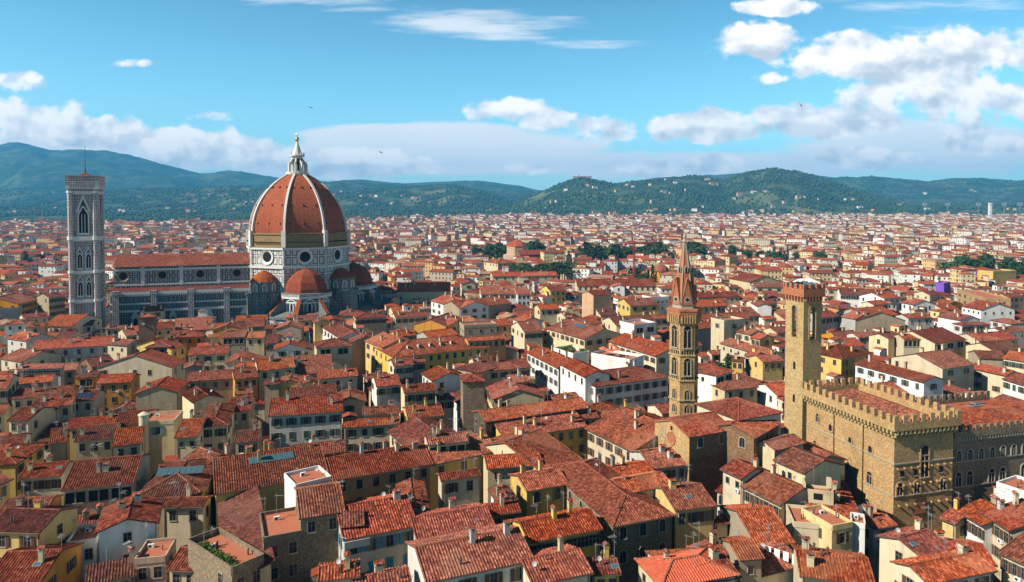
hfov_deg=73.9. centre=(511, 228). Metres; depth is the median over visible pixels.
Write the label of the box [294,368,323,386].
house
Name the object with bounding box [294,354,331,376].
house
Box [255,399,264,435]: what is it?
house
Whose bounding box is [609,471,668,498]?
house
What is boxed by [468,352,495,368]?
house
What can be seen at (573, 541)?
window
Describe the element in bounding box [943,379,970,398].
house
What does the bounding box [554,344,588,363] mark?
house
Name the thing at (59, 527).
window
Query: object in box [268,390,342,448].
house
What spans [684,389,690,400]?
window
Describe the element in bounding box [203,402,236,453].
house
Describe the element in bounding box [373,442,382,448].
window
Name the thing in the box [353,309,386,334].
house
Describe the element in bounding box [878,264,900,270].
house
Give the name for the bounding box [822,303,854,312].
house
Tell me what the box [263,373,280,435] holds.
house
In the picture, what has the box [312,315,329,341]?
house
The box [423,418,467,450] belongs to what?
house
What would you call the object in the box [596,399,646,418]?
house
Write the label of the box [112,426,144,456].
house
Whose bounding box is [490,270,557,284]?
house
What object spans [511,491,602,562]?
house
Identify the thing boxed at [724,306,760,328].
house
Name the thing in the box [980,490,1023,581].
house
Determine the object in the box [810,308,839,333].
house
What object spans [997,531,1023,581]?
house
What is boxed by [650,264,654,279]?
cypress
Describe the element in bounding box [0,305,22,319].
house
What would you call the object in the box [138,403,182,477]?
house
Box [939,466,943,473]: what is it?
window
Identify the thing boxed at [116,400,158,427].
house
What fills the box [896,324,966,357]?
house
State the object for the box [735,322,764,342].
house
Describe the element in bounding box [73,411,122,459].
house
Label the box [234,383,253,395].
house
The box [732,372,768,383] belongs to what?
house
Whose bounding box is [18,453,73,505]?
house
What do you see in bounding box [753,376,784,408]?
house
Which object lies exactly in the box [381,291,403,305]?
house
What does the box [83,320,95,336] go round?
house
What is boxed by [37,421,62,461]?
house
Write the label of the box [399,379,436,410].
house
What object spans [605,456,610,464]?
window
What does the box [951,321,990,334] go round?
house
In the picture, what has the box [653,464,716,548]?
house
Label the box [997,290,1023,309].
house
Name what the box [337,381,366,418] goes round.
house
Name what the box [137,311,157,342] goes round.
house
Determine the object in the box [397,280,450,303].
house
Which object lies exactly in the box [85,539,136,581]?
house
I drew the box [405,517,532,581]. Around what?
house
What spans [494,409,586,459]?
house
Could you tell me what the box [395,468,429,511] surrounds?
house
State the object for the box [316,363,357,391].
house
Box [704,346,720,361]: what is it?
house
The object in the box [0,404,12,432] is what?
house
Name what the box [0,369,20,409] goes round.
house
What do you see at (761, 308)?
house
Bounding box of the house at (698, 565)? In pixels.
[634,546,738,581]
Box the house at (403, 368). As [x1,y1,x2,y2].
[387,350,413,384]
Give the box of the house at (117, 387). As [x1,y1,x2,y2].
[95,364,140,414]
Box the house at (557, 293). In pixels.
[541,282,566,304]
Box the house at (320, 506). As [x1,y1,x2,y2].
[293,480,345,581]
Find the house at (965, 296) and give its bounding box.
[957,289,1010,309]
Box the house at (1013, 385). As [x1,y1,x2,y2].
[1002,372,1023,399]
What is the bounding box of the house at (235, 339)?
[221,326,247,354]
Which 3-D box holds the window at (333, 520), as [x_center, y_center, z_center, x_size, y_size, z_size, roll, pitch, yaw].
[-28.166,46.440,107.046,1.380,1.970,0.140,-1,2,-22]
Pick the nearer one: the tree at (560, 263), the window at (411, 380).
the window at (411, 380)
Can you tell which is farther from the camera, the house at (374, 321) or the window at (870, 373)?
the house at (374, 321)
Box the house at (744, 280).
[729,271,780,290]
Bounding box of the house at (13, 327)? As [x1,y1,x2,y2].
[4,318,30,353]
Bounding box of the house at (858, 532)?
[850,505,865,554]
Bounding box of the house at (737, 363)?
[731,347,744,373]
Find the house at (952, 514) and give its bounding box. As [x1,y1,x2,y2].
[938,491,969,538]
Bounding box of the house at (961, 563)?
[889,537,998,581]
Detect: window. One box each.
[0,391,7,397]
[0,485,6,496]
[0,535,8,547]
[11,424,15,430]
[15,401,20,407]
[18,462,23,473]
[19,536,34,546]
[22,424,25,431]
[24,481,31,491]
[26,371,33,374]
[34,371,42,374]
[34,420,37,428]
[34,480,47,490]
[37,449,42,459]
[48,479,60,488]
[48,574,56,581]
[52,371,60,375]
[57,522,63,537]
[62,408,67,415]
[63,491,86,505]
[67,555,76,573]
[72,431,77,438]
[76,195,90,234]
[76,247,82,268]
[77,275,83,296]
[79,379,92,386]
[79,444,85,452]
[84,548,93,560]
[85,247,91,268]
[85,275,92,296]
[85,403,90,409]
[87,489,109,502]
[92,442,97,450]
[99,205,100,233]
[104,441,110,449]
[110,486,132,500]
[111,385,115,391]
[117,448,123,455]
[123,532,132,544]
[131,447,136,454]
[138,567,147,580]
[152,427,162,434]
[153,565,162,578]
[169,510,176,521]
[172,574,180,581]
[179,441,183,447]
[186,574,190,581]
[189,510,196,520]
[204,356,211,361]
[204,429,211,437]
[206,504,208,517]
[215,428,225,436]
[217,356,224,360]
[217,365,224,369]
[218,442,223,450]
[218,571,222,581]
[223,339,232,344]
[234,339,243,343]
[236,575,244,581]
[238,445,243,453]
[241,413,246,420]
[244,380,248,386]
[252,568,260,581]
[269,544,278,557]
[271,418,281,426]
[271,433,281,440]
[271,567,278,580]
[279,351,285,356]
[286,417,296,425]
[288,541,297,554]
[288,563,297,576]
[289,432,294,439]
[294,350,300,355]
[301,416,310,424]
[303,430,308,438]
[307,520,315,533]
[315,415,325,423]
[315,429,325,437]
[320,349,330,353]
[328,517,337,530]
[329,414,339,422]
[329,428,339,436]
[338,348,348,354]
[338,532,341,549]
[340,482,346,491]
[345,405,353,411]
[345,547,361,554]
[346,430,355,437]
[346,443,355,451]
[356,479,362,489]
[362,429,367,436]
[364,443,369,450]
[364,537,379,551]
[368,560,374,571]
[373,428,383,435]
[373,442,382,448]
[373,476,379,486]
[376,389,384,395]
[382,534,397,547]
[386,388,390,394]
[386,556,393,567]
[389,473,395,483]
[392,387,399,393]
[394,368,399,373]
[399,530,412,544]
[400,368,406,373]
[400,378,407,383]
[403,553,407,565]
[405,395,414,401]
[405,471,410,479]
[407,367,413,372]
[408,377,413,383]
[416,394,424,400]
[418,364,424,369]
[421,468,426,478]
[426,393,433,400]
[429,446,446,450]
[439,465,443,472]
[445,401,453,408]
[445,482,457,493]
[448,444,465,450]
[459,577,476,581]
[461,461,466,469]
[466,480,473,490]
[485,571,502,581]
[487,423,495,431]
[491,372,496,378]
[494,517,500,524]
[501,372,507,377]
[508,516,515,524]
[511,566,521,581]
[516,484,519,498]
[529,544,541,550]
[533,491,541,504]
[542,542,553,548]
[553,487,561,500]
[559,432,563,440]
[565,537,576,546]
[568,490,572,497]
[569,431,573,439]
[577,535,588,547]
[579,430,583,437]
[579,444,583,451]
[579,500,583,506]
[588,433,593,442]
[588,447,593,456]
[589,533,599,545]
[596,388,603,394]
[596,437,602,446]
[603,521,607,537]
[605,441,611,451]
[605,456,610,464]
[606,387,613,393]
[608,578,616,581]
[615,386,622,392]
[615,398,622,404]
[615,446,621,456]
[618,526,627,540]
[619,549,627,564]
[625,385,631,391]
[625,396,631,402]
[634,383,640,390]
[634,395,640,401]
[636,328,642,333]
[638,522,647,536]
[638,545,646,557]
[642,572,645,581]
[643,382,649,388]
[643,394,649,400]
[647,327,653,331]
[652,381,658,387]
[652,393,658,399]
[658,519,666,533]
[658,541,665,549]
[659,358,664,363]
[660,391,666,397]
[661,380,666,386]
[665,469,674,477]
[670,324,677,348]
[670,356,677,375]
[671,388,676,399]
[671,403,676,412]
[678,468,684,477]
[678,513,685,524]
[682,325,692,348]
[683,358,691,376]
[683,404,690,414]
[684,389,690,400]
[688,511,700,523]
[695,324,698,348]
[695,356,698,375]
[695,388,697,399]
[697,436,703,448]
[701,510,714,521]
[717,376,723,383]
[718,433,724,444]
[718,494,722,504]
[725,373,731,380]
[725,476,729,483]
[735,480,738,488]
[738,436,745,448]
[742,490,751,502]
[747,565,754,575]
[751,495,761,504]
[761,500,769,506]
[770,504,781,518]
[787,471,791,479]
[793,361,794,401]
[814,412,819,423]
[827,423,832,432]
[836,532,848,544]
[845,461,851,473]
[847,436,852,444]
[857,367,863,373]
[864,497,870,504]
[865,470,872,485]
[865,529,868,538]
[867,444,873,454]
[868,370,873,376]
[890,376,896,382]
[895,482,903,496]
[895,550,902,559]
[901,379,908,386]
[902,574,914,581]
[903,341,912,346]
[913,341,919,346]
[913,469,917,476]
[913,480,921,494]
[919,444,929,478]
[931,384,936,389]
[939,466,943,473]
[939,476,947,491]
[947,343,953,348]
[948,370,953,375]
[954,471,962,486]
[955,449,961,461]
[957,341,963,347]
[961,525,965,535]
[965,470,973,484]
[965,519,969,531]
[967,448,973,459]
[970,523,976,535]
[974,371,981,377]
[974,381,980,387]
[975,527,983,539]
[976,576,988,581]
[978,447,984,458]
[988,467,995,481]
[989,446,995,457]
[992,386,999,391]
[992,544,999,558]
[993,524,1001,539]
[998,466,1006,480]
[1000,445,1005,455]
[1000,529,1010,543]
[1000,558,1010,572]
[1002,361,1010,366]
[1003,382,1009,388]
[1009,362,1017,367]
[1009,562,1019,576]
[1010,443,1016,454]
[1018,363,1023,368]
[1018,386,1023,393]
[1018,566,1023,580]
[1020,463,1023,476]
[1021,442,1023,453]
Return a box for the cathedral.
[110,134,389,325]
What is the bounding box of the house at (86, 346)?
[31,330,117,362]
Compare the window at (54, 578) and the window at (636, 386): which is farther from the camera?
the window at (636, 386)
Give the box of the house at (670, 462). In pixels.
[627,434,687,481]
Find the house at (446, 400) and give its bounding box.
[435,388,454,428]
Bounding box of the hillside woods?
[0,167,1023,221]
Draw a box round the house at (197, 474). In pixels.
[141,449,214,537]
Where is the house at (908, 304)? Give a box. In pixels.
[900,295,934,313]
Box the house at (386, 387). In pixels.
[371,367,400,415]
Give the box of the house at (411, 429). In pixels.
[386,412,458,446]
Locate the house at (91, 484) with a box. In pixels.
[61,443,151,514]
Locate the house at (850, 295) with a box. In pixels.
[836,287,880,307]
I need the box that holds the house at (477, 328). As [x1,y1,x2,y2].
[459,320,496,336]
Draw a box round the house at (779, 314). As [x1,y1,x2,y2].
[772,309,796,328]
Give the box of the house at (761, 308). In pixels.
[750,299,772,315]
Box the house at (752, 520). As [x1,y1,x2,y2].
[717,491,795,549]
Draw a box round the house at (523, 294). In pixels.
[514,285,530,306]
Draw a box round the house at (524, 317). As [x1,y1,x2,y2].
[512,311,542,328]
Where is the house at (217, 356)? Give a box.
[187,340,231,370]
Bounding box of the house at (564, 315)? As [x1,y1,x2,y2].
[556,310,572,322]
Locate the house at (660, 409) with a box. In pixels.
[646,396,668,417]
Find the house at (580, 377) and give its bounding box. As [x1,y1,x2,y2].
[559,358,611,402]
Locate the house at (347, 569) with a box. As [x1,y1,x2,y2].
[317,535,360,581]
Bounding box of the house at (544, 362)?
[526,341,569,394]
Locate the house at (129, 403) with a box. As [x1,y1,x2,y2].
[113,394,135,414]
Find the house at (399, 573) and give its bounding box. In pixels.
[351,559,411,581]
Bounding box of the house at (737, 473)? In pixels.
[719,451,769,504]
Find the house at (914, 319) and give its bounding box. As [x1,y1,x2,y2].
[895,309,930,329]
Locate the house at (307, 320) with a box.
[293,314,317,326]
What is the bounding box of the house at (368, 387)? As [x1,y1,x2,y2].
[363,371,400,410]
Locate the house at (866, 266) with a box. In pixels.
[850,260,873,270]
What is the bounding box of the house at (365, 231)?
[350,230,369,233]
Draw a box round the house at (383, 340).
[364,326,408,372]
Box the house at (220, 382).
[186,365,232,402]
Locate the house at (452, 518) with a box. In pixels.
[408,495,494,539]
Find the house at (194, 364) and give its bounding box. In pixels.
[183,356,203,379]
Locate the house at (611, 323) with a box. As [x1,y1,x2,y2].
[602,311,658,334]
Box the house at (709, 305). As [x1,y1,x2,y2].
[696,298,728,313]
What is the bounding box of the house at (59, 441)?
[49,422,70,460]
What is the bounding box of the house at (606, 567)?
[586,533,621,581]
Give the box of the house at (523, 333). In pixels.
[510,320,543,348]
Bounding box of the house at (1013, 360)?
[1002,347,1023,372]
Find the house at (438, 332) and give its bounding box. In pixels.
[417,328,458,338]
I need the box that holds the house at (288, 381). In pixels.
[280,364,300,396]
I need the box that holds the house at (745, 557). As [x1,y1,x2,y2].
[717,535,764,581]
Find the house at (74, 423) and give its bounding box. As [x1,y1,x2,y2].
[68,407,117,459]
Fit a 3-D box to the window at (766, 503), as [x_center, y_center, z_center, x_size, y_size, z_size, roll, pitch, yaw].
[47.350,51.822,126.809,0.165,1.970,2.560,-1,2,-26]
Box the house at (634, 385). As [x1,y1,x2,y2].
[591,359,668,411]
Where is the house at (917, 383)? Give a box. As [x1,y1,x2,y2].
[854,354,945,399]
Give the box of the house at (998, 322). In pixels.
[989,318,1023,328]
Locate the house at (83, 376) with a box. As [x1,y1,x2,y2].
[73,362,104,389]
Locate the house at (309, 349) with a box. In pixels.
[294,337,313,354]
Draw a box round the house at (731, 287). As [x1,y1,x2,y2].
[724,283,739,293]
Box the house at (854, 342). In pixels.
[826,334,865,349]
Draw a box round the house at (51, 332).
[47,327,58,338]
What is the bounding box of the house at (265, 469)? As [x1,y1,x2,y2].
[212,438,328,527]
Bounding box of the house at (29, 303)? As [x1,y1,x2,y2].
[0,292,36,313]
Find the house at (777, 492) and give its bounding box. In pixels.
[740,455,813,526]
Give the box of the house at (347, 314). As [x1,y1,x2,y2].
[339,305,363,320]
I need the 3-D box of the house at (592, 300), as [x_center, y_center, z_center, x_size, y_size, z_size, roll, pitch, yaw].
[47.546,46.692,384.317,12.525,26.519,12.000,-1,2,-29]
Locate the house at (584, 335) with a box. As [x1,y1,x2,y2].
[546,318,620,357]
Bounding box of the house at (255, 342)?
[245,326,266,355]
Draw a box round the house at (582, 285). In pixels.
[574,276,656,294]
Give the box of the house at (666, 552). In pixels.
[644,534,693,557]
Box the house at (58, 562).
[0,533,84,581]
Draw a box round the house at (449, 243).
[437,241,470,247]
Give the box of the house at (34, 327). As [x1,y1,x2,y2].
[26,319,48,334]
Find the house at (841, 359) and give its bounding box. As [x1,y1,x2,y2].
[821,338,873,383]
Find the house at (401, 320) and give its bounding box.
[392,308,427,329]
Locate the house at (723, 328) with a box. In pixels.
[711,314,743,349]
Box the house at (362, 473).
[325,437,433,503]
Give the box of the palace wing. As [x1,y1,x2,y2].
[915,391,1023,507]
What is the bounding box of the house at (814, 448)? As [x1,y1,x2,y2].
[803,437,847,479]
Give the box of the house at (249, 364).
[234,358,255,368]
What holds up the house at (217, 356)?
on the ground
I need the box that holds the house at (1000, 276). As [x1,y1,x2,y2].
[978,269,1016,283]
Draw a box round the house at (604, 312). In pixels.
[595,308,617,317]
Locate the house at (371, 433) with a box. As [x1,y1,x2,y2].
[343,406,399,453]
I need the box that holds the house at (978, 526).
[959,489,1010,555]
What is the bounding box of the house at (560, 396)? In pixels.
[545,390,579,400]
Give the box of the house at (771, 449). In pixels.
[758,433,806,469]
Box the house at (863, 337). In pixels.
[847,329,879,350]
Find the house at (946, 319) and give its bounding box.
[937,309,981,331]
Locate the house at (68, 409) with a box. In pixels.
[47,386,76,422]
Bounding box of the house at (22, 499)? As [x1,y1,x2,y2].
[0,483,63,513]
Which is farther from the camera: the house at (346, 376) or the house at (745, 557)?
the house at (346, 376)
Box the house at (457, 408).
[454,389,487,430]
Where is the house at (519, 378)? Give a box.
[506,366,529,385]
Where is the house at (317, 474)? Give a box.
[284,465,330,507]
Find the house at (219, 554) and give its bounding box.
[188,527,263,581]
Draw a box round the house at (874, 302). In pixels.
[861,297,888,308]
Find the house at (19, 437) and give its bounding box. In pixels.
[0,424,31,444]
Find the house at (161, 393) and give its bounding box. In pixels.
[134,369,188,410]
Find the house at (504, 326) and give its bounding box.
[483,313,512,338]
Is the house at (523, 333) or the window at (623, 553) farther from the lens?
the house at (523, 333)
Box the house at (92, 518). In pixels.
[78,498,114,524]
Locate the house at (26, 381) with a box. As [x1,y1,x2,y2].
[19,370,59,387]
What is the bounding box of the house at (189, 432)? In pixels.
[174,402,208,459]
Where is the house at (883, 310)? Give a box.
[836,305,897,330]
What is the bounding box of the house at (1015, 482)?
[996,475,1023,502]
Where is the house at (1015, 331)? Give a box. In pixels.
[983,324,1023,350]
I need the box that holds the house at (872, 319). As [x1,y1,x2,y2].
[841,307,906,331]
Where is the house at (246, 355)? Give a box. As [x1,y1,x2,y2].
[239,347,268,361]
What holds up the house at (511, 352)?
on the ground
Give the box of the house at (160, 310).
[140,304,165,321]
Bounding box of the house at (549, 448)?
[482,420,582,469]
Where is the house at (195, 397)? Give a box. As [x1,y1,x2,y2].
[180,386,223,418]
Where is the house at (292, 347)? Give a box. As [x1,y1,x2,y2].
[273,338,305,358]
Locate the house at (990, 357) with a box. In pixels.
[968,350,1003,367]
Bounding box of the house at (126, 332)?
[118,323,137,339]
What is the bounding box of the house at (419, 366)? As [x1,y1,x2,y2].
[412,352,425,383]
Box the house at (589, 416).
[579,396,598,458]
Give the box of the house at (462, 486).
[436,458,481,507]
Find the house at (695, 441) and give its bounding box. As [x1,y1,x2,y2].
[653,411,726,514]
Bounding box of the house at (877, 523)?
[862,500,898,581]
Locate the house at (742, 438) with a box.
[715,419,780,464]
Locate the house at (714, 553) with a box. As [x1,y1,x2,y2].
[693,543,742,581]
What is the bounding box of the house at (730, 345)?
[719,334,784,371]
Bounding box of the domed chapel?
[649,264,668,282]
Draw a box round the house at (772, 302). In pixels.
[747,296,777,314]
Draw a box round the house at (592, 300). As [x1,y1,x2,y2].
[581,288,611,316]
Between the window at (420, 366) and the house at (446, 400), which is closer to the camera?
the house at (446, 400)
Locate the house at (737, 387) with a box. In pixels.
[711,372,758,402]
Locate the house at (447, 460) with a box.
[425,424,492,509]
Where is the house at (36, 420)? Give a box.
[6,395,57,442]
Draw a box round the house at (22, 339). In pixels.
[6,327,52,353]
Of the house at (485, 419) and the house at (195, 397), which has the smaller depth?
the house at (485, 419)
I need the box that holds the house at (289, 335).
[285,330,294,340]
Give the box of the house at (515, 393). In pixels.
[485,378,545,408]
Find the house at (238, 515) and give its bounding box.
[217,484,275,581]
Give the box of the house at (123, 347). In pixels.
[106,336,143,359]
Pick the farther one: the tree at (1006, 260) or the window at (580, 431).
the tree at (1006, 260)
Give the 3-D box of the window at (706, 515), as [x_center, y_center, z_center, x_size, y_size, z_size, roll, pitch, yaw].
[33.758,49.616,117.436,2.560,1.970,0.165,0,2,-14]
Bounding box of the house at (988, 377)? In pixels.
[974,359,1016,397]
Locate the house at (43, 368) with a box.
[15,358,65,385]
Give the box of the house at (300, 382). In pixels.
[299,380,336,387]
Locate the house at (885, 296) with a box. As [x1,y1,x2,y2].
[859,290,900,311]
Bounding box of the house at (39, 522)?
[0,491,81,558]
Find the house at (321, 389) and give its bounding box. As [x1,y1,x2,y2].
[289,377,336,396]
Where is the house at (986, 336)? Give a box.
[958,327,1018,358]
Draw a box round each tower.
[64,167,105,328]
[459,373,485,432]
[666,231,701,416]
[783,281,825,440]
[988,203,992,214]
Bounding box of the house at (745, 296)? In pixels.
[739,292,766,300]
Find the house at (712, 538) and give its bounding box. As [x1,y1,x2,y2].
[686,522,728,556]
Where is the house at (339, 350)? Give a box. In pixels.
[313,333,352,368]
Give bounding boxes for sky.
[0,0,1023,189]
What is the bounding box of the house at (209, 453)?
[183,438,234,464]
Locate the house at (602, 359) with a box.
[591,349,643,369]
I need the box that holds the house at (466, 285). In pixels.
[459,280,475,296]
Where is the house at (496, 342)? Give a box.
[463,334,506,360]
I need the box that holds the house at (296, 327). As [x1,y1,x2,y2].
[276,317,304,340]
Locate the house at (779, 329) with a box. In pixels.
[764,323,784,337]
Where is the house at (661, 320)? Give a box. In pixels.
[650,310,667,329]
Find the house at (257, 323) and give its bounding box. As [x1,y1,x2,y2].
[245,316,264,330]
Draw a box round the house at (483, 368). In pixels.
[454,355,496,398]
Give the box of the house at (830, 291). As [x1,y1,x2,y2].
[825,284,848,299]
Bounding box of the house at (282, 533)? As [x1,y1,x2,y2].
[258,493,302,581]
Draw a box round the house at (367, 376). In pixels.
[362,363,387,406]
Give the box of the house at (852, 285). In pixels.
[845,282,858,287]
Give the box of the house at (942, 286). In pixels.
[935,281,950,293]
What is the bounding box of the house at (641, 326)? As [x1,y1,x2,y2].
[619,317,655,339]
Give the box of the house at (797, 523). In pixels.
[786,500,819,551]
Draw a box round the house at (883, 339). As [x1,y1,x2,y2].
[867,327,895,355]
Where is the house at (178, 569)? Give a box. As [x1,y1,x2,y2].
[165,527,214,581]
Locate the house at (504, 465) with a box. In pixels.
[482,434,543,502]
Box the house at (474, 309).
[430,291,488,318]
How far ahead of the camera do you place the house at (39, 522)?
109.49 m
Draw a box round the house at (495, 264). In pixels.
[484,257,515,270]
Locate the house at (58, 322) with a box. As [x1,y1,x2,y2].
[47,313,102,335]
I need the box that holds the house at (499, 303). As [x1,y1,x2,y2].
[443,294,511,318]
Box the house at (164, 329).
[157,319,173,337]
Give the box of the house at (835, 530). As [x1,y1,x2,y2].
[801,492,852,551]
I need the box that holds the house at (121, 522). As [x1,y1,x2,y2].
[94,482,162,561]
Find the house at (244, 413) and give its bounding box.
[229,385,256,453]
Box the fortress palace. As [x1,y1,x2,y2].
[801,377,961,530]
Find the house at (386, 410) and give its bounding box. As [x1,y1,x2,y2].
[362,399,398,417]
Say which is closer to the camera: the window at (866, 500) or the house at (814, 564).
the house at (814, 564)
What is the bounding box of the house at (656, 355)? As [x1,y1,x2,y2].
[607,330,669,379]
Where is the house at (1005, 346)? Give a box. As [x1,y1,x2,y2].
[966,337,1023,358]
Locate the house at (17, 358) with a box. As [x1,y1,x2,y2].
[0,345,62,373]
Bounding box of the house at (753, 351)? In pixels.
[744,344,764,375]
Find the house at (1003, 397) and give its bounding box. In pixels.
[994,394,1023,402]
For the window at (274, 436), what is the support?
in the house at (296, 420)
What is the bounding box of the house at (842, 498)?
[801,477,859,518]
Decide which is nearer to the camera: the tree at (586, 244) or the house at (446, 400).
the house at (446, 400)
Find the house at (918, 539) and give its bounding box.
[875,505,953,581]
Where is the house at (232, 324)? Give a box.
[211,316,247,344]
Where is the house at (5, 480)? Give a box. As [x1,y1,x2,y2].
[0,473,13,514]
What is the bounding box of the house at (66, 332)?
[57,324,77,338]
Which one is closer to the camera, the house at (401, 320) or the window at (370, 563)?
the window at (370, 563)
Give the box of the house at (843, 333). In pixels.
[821,327,854,337]
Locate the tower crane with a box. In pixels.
[624,237,657,273]
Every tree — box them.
[23,257,33,262]
[33,254,45,259]
[471,243,483,253]
[483,243,494,259]
[483,251,491,258]
[491,246,504,258]
[494,242,504,246]
[497,245,506,257]
[507,262,531,268]
[516,266,540,271]
[526,243,533,249]
[529,241,544,249]
[530,266,551,270]
[539,262,561,267]
[551,261,578,279]
[555,266,575,279]
[558,269,578,279]
[581,241,591,248]
[582,247,596,257]
[590,240,601,258]
[594,245,606,261]
[604,247,619,258]
[606,243,622,255]
[617,249,627,258]
[624,249,632,254]
[626,267,642,276]
[636,247,644,252]
[637,272,649,278]
[650,248,663,257]
[651,241,664,248]
[660,243,672,253]
[664,250,675,258]
[687,241,701,250]
[688,247,704,257]
[690,242,707,252]
[700,244,709,257]
[708,361,729,368]
[719,353,733,368]
[728,244,738,253]
[742,249,752,257]
[768,251,777,257]
[790,252,799,258]
[813,251,825,256]
[819,251,837,258]
[936,259,961,270]
[951,256,961,265]
[956,258,976,267]
[971,259,985,266]
[976,253,997,260]
[981,261,994,268]
[997,257,1016,267]
[998,264,1007,268]
[1007,260,1023,269]
[1010,267,1023,274]
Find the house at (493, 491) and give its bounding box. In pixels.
[487,473,518,502]
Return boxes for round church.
[503,238,527,259]
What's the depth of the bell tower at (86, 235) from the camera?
325.54 m
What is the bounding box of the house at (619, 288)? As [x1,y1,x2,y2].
[610,283,624,295]
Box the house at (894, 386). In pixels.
[866,375,909,395]
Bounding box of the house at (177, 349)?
[133,337,186,359]
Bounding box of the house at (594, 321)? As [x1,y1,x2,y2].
[570,313,599,326]
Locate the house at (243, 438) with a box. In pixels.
[234,419,262,453]
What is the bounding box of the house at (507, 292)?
[479,284,515,303]
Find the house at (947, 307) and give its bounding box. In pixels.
[935,302,959,311]
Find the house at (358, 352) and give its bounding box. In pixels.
[348,331,373,389]
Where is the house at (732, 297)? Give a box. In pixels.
[697,288,740,304]
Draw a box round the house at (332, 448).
[291,426,345,456]
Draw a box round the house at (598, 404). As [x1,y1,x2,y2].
[581,393,618,409]
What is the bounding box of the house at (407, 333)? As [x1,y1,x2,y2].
[390,327,415,338]
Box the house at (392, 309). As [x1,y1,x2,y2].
[389,305,417,316]
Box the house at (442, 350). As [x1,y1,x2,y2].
[374,335,490,373]
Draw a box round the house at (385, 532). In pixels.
[336,479,414,572]
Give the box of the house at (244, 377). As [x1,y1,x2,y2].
[230,362,258,398]
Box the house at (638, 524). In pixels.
[544,457,674,581]
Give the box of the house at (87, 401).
[74,384,106,417]
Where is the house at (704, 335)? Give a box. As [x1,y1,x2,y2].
[698,319,710,351]
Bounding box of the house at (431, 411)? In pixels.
[402,397,443,421]
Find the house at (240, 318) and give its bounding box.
[235,314,268,324]
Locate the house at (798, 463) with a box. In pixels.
[772,446,843,488]
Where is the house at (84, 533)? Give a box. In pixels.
[66,514,99,581]
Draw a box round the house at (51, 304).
[36,289,64,320]
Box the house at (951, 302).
[933,297,961,309]
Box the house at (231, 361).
[224,347,254,368]
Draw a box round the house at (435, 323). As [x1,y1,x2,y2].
[413,311,464,338]
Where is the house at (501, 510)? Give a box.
[475,486,521,524]
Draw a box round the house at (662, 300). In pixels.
[642,294,668,314]
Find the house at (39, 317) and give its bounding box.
[18,310,48,322]
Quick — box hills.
[0,142,1023,220]
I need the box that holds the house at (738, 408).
[694,396,783,434]
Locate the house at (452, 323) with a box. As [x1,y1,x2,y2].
[446,315,463,335]
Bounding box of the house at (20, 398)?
[10,380,78,414]
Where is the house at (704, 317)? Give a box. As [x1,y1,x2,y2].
[701,308,750,327]
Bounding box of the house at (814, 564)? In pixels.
[791,532,875,581]
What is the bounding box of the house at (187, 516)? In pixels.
[162,481,213,552]
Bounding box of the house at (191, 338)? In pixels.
[175,328,206,353]
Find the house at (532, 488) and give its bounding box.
[508,458,567,517]
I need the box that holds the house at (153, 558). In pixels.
[134,523,175,581]
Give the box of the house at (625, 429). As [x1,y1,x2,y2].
[584,405,663,464]
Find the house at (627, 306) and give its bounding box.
[617,296,659,315]
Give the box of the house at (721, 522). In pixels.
[714,502,729,543]
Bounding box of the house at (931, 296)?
[914,290,942,302]
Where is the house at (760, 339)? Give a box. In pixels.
[750,332,775,348]
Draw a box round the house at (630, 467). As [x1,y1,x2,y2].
[583,447,654,474]
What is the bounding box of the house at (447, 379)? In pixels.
[420,362,462,402]
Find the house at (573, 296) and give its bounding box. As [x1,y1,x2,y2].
[566,288,581,305]
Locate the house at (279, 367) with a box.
[254,351,295,398]
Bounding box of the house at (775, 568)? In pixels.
[732,524,793,581]
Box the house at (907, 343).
[893,330,920,355]
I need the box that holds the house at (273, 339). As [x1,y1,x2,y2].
[265,327,281,357]
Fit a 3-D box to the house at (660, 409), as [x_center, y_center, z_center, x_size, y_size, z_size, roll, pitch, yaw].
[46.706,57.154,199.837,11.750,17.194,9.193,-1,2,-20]
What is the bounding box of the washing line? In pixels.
[766,545,793,564]
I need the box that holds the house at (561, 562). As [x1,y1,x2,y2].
[519,533,593,581]
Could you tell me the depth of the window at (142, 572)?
103.78 m
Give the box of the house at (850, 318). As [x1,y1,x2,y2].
[841,310,868,331]
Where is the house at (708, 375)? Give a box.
[698,357,734,401]
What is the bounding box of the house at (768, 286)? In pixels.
[750,280,782,293]
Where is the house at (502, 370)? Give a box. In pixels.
[488,351,531,383]
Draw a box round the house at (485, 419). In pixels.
[472,389,589,437]
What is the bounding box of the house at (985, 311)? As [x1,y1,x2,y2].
[961,300,1015,323]
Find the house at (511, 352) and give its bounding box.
[505,341,517,359]
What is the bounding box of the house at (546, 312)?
[534,300,559,324]
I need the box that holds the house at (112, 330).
[105,322,129,336]
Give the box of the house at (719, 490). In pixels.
[715,483,722,515]
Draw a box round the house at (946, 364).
[891,343,975,390]
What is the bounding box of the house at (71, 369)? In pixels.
[64,352,80,384]
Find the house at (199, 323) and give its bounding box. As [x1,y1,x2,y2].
[175,316,211,330]
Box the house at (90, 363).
[79,348,113,370]
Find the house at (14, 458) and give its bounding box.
[0,435,47,497]
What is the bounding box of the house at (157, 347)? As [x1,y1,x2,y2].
[144,336,179,352]
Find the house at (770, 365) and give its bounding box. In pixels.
[748,348,783,380]
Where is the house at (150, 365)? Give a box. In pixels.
[96,345,186,387]
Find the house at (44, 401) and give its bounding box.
[31,389,68,422]
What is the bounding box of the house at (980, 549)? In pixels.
[928,513,997,581]
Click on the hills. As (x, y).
(23, 165)
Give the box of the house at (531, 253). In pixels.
[515,249,540,258]
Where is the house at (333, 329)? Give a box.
[321,320,362,339]

